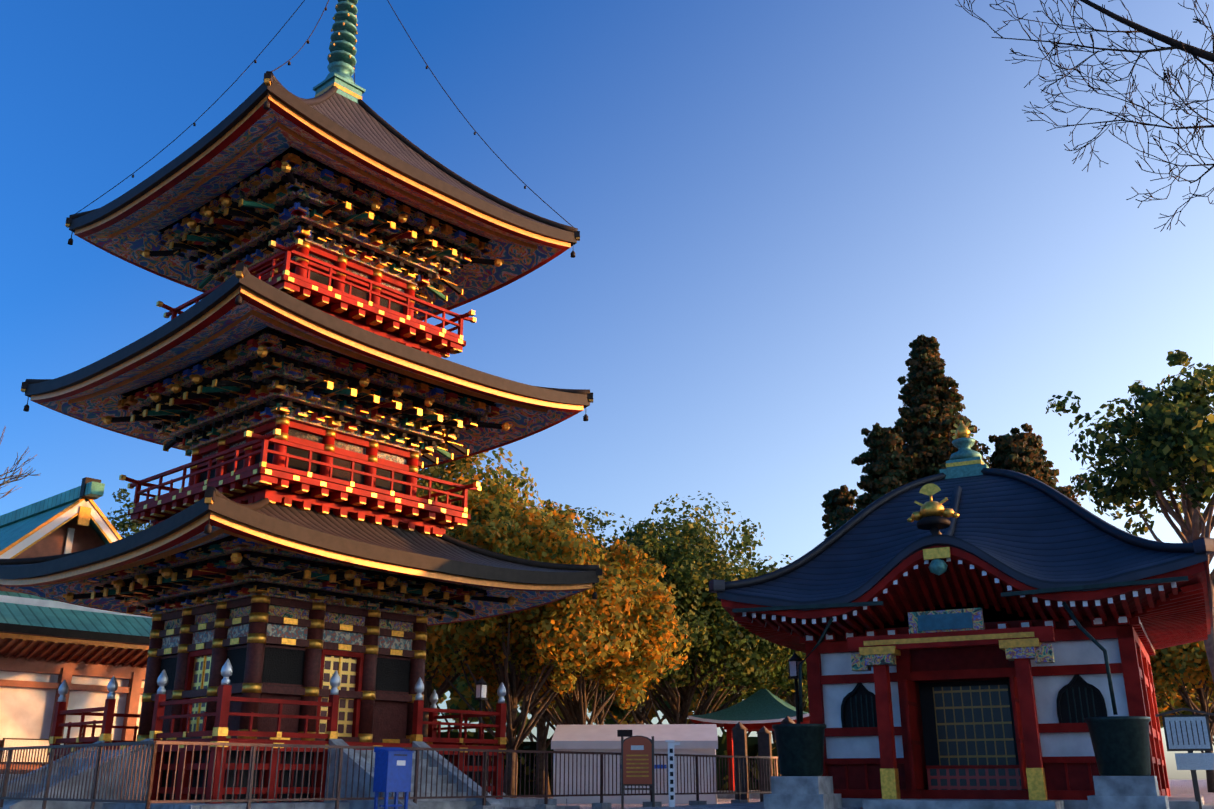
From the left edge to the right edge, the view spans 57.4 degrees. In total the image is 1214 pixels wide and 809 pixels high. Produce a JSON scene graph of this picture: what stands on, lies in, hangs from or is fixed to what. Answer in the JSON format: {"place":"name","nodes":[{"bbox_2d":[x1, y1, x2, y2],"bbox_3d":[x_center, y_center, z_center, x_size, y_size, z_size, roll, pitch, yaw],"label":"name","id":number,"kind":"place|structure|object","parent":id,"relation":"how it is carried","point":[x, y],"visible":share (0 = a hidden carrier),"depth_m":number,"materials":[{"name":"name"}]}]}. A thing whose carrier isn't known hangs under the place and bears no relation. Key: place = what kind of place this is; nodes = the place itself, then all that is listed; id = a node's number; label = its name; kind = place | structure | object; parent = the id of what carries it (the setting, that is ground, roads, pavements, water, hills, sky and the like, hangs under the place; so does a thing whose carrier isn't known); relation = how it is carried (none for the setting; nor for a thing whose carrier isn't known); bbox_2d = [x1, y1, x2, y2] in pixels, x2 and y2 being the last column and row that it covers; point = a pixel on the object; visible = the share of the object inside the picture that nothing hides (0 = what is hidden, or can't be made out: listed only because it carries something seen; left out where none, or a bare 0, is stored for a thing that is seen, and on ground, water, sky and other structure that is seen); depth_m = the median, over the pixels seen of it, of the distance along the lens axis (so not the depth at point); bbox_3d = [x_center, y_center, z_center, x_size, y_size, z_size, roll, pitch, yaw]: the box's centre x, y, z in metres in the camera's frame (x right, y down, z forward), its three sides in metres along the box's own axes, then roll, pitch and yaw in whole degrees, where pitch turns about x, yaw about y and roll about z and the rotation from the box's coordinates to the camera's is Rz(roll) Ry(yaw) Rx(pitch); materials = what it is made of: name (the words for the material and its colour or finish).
{"place":"outdoors","nodes":[
{"label":"outdoors","id":0,"kind":"place"},
{"bbox_2d":[437,694,446,730],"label":"backdrop","id":1,"kind":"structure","parent":0,"point":[442,698],"depth_m":100.56,"materials":[{"name":"green plant"}]},
{"bbox_2d":[432,679,494,731],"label":"tree","id":2,"kind":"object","parent":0,"point":[455,694],"depth_m":92.01,"materials":[{"name":"green plant"}]},
{"bbox_2d":[442,660,608,741],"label":"backdrop","id":3,"kind":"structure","parent":0,"point":[462,687],"depth_m":81.07,"materials":[{"name":"green plant"}]},
{"bbox_2d":[0,0,1213,779],"label":"sky","id":4,"kind":"structure","parent":0,"point":[768,201],"materials":[{"name":"blue"}]},
{"bbox_2d":[588,685,722,724],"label":"tree","id":5,"kind":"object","parent":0,"point":[617,712],"depth_m":92.19,"materials":[{"name":"green plant"}]},
{"bbox_2d":[677,675,808,742],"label":"backdrop","id":6,"kind":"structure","parent":0,"point":[695,698],"depth_m":88.44,"materials":[{"name":"green plant"}]},
{"bbox_2d":[517,780,1213,808],"bbox_3d":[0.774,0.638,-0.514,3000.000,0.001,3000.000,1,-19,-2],"label":"ground","id":7,"kind":"structure","parent":0,"point":[1181,788],"depth_m":54.25,"materials":[{"name":"grey concrete"}]},
{"bbox_2d":[0,427,40,498],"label":"bare tree","id":8,"kind":"object","parent":7,"relation":"on","point":[11,476],"visible":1,"depth_m":70.32,"materials":[{"name":"brown plant"}]},
{"bbox_2d":[0,477,151,784],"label":"hall","id":9,"kind":"structure","parent":7,"relation":"on","point":[48,647],"depth_m":34.25,"materials":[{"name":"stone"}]},
{"bbox_2d":[107,488,150,538],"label":"evergreen tree","id":10,"kind":"object","parent":7,"relation":"on","point":[122,526],"visible":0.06,"depth_m":59.11,"materials":[{"name":"green plant"}]},
{"bbox_2d":[0,0,602,808],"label":"pagoda","id":11,"kind":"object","parent":7,"relation":"on","point":[294,564],"visible":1,"depth_m":26.51,"materials":[{"name":"wood"}]},
{"bbox_2d":[0,741,780,808],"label":"fence","id":12,"kind":"object","parent":7,"relation":"on","point":[249,800],"visible":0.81,"depth_m":20.72,"materials":[{"name":"metal"}]},
{"bbox_2d":[373,747,413,808],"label":"blue box","id":13,"kind":"object","parent":7,"relation":"on","point":[393,769],"visible":1,"depth_m":20.54,"materials":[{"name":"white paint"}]},
{"bbox_2d":[432,647,457,686],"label":"gold tree","id":14,"kind":"object","parent":7,"relation":"on","point":[441,681],"depth_m":44.39,"materials":[{"name":"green plant"}]},
{"bbox_2d":[474,677,487,738],"bbox_3d":[-3.916,10.312,34.084,0.419,3.820,0.419,-2,-19,7],"label":"lantern lamp","id":15,"kind":"object","parent":7,"relation":"on","point":[481,688],"visible":0.62,"depth_m":34.45,"materials":[{"name":"metal"}]},
{"bbox_2d":[416,447,584,743],"bbox_3d":[-6.348,7.920,42.091,12.195,13.515,11.520,1,-19,-2],"label":"gold tree","id":16,"kind":"object","parent":7,"relation":"on","point":[495,497],"visible":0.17,"depth_m":41.13,"materials":[{"name":"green plant"}]},
{"bbox_2d":[461,499,609,797],"bbox_3d":[-2.687,10.957,50.573,10.997,13.155,10.061,1,-19,-2],"label":"gold tree","id":17,"kind":"object","parent":7,"relation":"on","point":[542,744],"depth_m":49.06,"materials":[{"name":"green plant"}]},
{"bbox_2d":[425,501,676,797],"bbox_3d":[-3.254,8.951,40.782,11.482,10.735,9.385,1,-19,-2],"label":"gold tree","id":18,"kind":"object","parent":7,"relation":"on","point":[572,640],"visible":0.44,"depth_m":39.19,"materials":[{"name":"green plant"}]},
{"bbox_2d":[446,539,692,730],"bbox_3d":[-1.445,10.384,42.886,9.214,9.324,9.591,1,-19,-2],"label":"gold tree","id":19,"kind":"object","parent":7,"relation":"on","point":[657,640],"visible":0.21,"depth_m":40.86,"materials":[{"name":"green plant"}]},
{"bbox_2d":[517,540,657,724],"bbox_3d":[-0.928,14.141,59.081,10.770,12.595,11.450,-6,-19,16],"label":"green tree","id":20,"kind":"object","parent":7,"relation":"on","point":[601,713],"visible":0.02,"depth_m":57.49,"materials":[{"name":"green plant"}]},
{"bbox_2d":[437,729,779,794],"bbox_3d":[-1.520,17.332,53.973,50.734,3.515,6.101,1,-19,-2],"label":"hedge","id":21,"kind":"object","parent":7,"relation":"on","point":[752,746],"visible":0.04,"depth_m":53.52,"materials":[{"name":"green plant"}]},
{"bbox_2d":[551,724,717,803],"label":"building","id":22,"kind":"structure","parent":7,"relation":"on","point":[698,739],"depth_m":36.42,"materials":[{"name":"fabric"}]},
{"bbox_2d":[621,736,654,808],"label":"information board","id":23,"kind":"object","parent":7,"relation":"on","point":[637,760],"visible":1,"depth_m":25.39,"materials":[{"name":"brown wood"}]},
{"bbox_2d":[594,523,737,723],"bbox_3d":[1.154,13.896,60.812,12.669,14.169,13.182,-4,-19,11],"label":"green tree","id":24,"kind":"object","parent":7,"relation":"on","point":[640,709],"visible":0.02,"depth_m":59.70,"materials":[{"name":"green plant"}]},
{"bbox_2d":[665,740,679,806],"bbox_3d":[1.412,8.099,24.020,0.370,1.570,0.340,1,-19,-2],"label":"white marker post","id":25,"kind":"object","parent":7,"relation":"on","point":[671,777],"visible":1,"depth_m":24.00,"materials":[{"name":"concrete"}]},
{"bbox_2d":[558,491,808,723],"bbox_3d":[4.573,10.767,50.115,15.706,13.231,16.357,1,-19,-2],"label":"green tree","id":26,"kind":"object","parent":7,"relation":"on","point":[719,637],"visible":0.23,"depth_m":47.82,"materials":[{"name":"green plant"}]},
{"bbox_2d":[674,566,806,736],"bbox_3d":[6.861,14.911,61.668,11.320,12.800,11.836,1,-19,-2],"label":"green tree","id":27,"kind":"object","parent":7,"relation":"on","point":[792,687],"depth_m":60.94,"materials":[{"name":"green plant"}]},
{"bbox_2d":[688,689,809,798],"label":"pavilion","id":28,"kind":"structure","parent":7,"relation":"on","point":[758,710],"depth_m":46.88,"materials":[{"name":"red paint"}]},
{"bbox_2d":[697,673,807,712],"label":"green tree","id":29,"kind":"object","parent":7,"relation":"on","point":[792,701],"depth_m":63.46,"materials":[{"name":"green plant"}]},
{"bbox_2d":[731,716,794,801],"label":"wooden steles","id":30,"kind":"object","parent":7,"relation":"on","point":[763,733],"visible":0.38,"depth_m":31.32,"materials":[{"name":"brown wood"}]},
{"bbox_2d":[787,652,803,723],"bbox_3d":[5.047,8.543,29.161,0.419,4.020,0.419,-2,-19,7],"label":"lantern lamp","id":31,"kind":"object","parent":7,"relation":"on","point":[794,660],"visible":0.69,"depth_m":29.53,"materials":[{"name":"metal"}]},
{"bbox_2d":[807,485,857,683],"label":"cedar","id":32,"kind":"object","parent":7,"relation":"on","point":[842,496],"visible":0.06,"depth_m":77.66,"materials":[{"name":"green plant"}]},
{"bbox_2d":[834,422,919,529],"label":"cedar","id":33,"kind":"object","parent":7,"relation":"on","point":[887,469],"visible":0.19,"depth_m":69.99,"materials":[{"name":"green plant"}]},
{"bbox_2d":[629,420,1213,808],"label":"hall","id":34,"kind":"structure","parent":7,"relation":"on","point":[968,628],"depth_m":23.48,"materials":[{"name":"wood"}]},
{"bbox_2d":[894,334,991,482],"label":"cedar","id":35,"kind":"object","parent":7,"relation":"on","point":[930,415],"visible":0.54,"depth_m":72.90,"materials":[{"name":"green plant"}]},
{"bbox_2d":[988,432,1047,483],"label":"cedar","id":36,"kind":"object","parent":7,"relation":"on","point":[1012,452],"visible":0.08,"depth_m":68.42,"materials":[{"name":"green plant"}]},
{"bbox_2d":[1010,423,1086,505],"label":"cedar","id":37,"kind":"object","parent":7,"relation":"on","point":[1046,472],"visible":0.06,"depth_m":74.52,"materials":[{"name":"green plant"}]},
{"bbox_2d":[955,0,1213,231],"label":"bare tree","id":38,"kind":"object","parent":7,"relation":"on","point":[1194,52],"visible":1,"depth_m":14.75,"materials":[{"name":"brown plant"}]},
{"bbox_2d":[1045,350,1213,681],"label":"tree","id":39,"kind":"object","parent":7,"relation":"on","point":[1174,438],"visible":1,"depth_m":36.97,"materials":[{"name":"green plant"}]},
{"bbox_2d":[1149,641,1213,791],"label":"tree","id":40,"kind":"object","parent":7,"relation":"on","point":[1188,663],"visible":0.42,"depth_m":66.06,"materials":[{"name":"orange plant"}]},
{"bbox_2d":[1155,673,1213,741],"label":"tree","id":41,"kind":"object","parent":7,"relation":"on","point":[1197,698],"depth_m":80.48,"materials":[{"name":"brown plant"}]},
{"bbox_2d":[1156,684,1183,727],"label":"tree","id":42,"kind":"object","parent":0,"point":[1162,707],"depth_m":107.41,"materials":[{"name":"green plant"}]},
{"bbox_2d":[1172,689,1213,744],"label":"tree","id":43,"kind":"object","parent":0,"point":[1183,703],"depth_m":110.65,"materials":[{"name":"green plant"}]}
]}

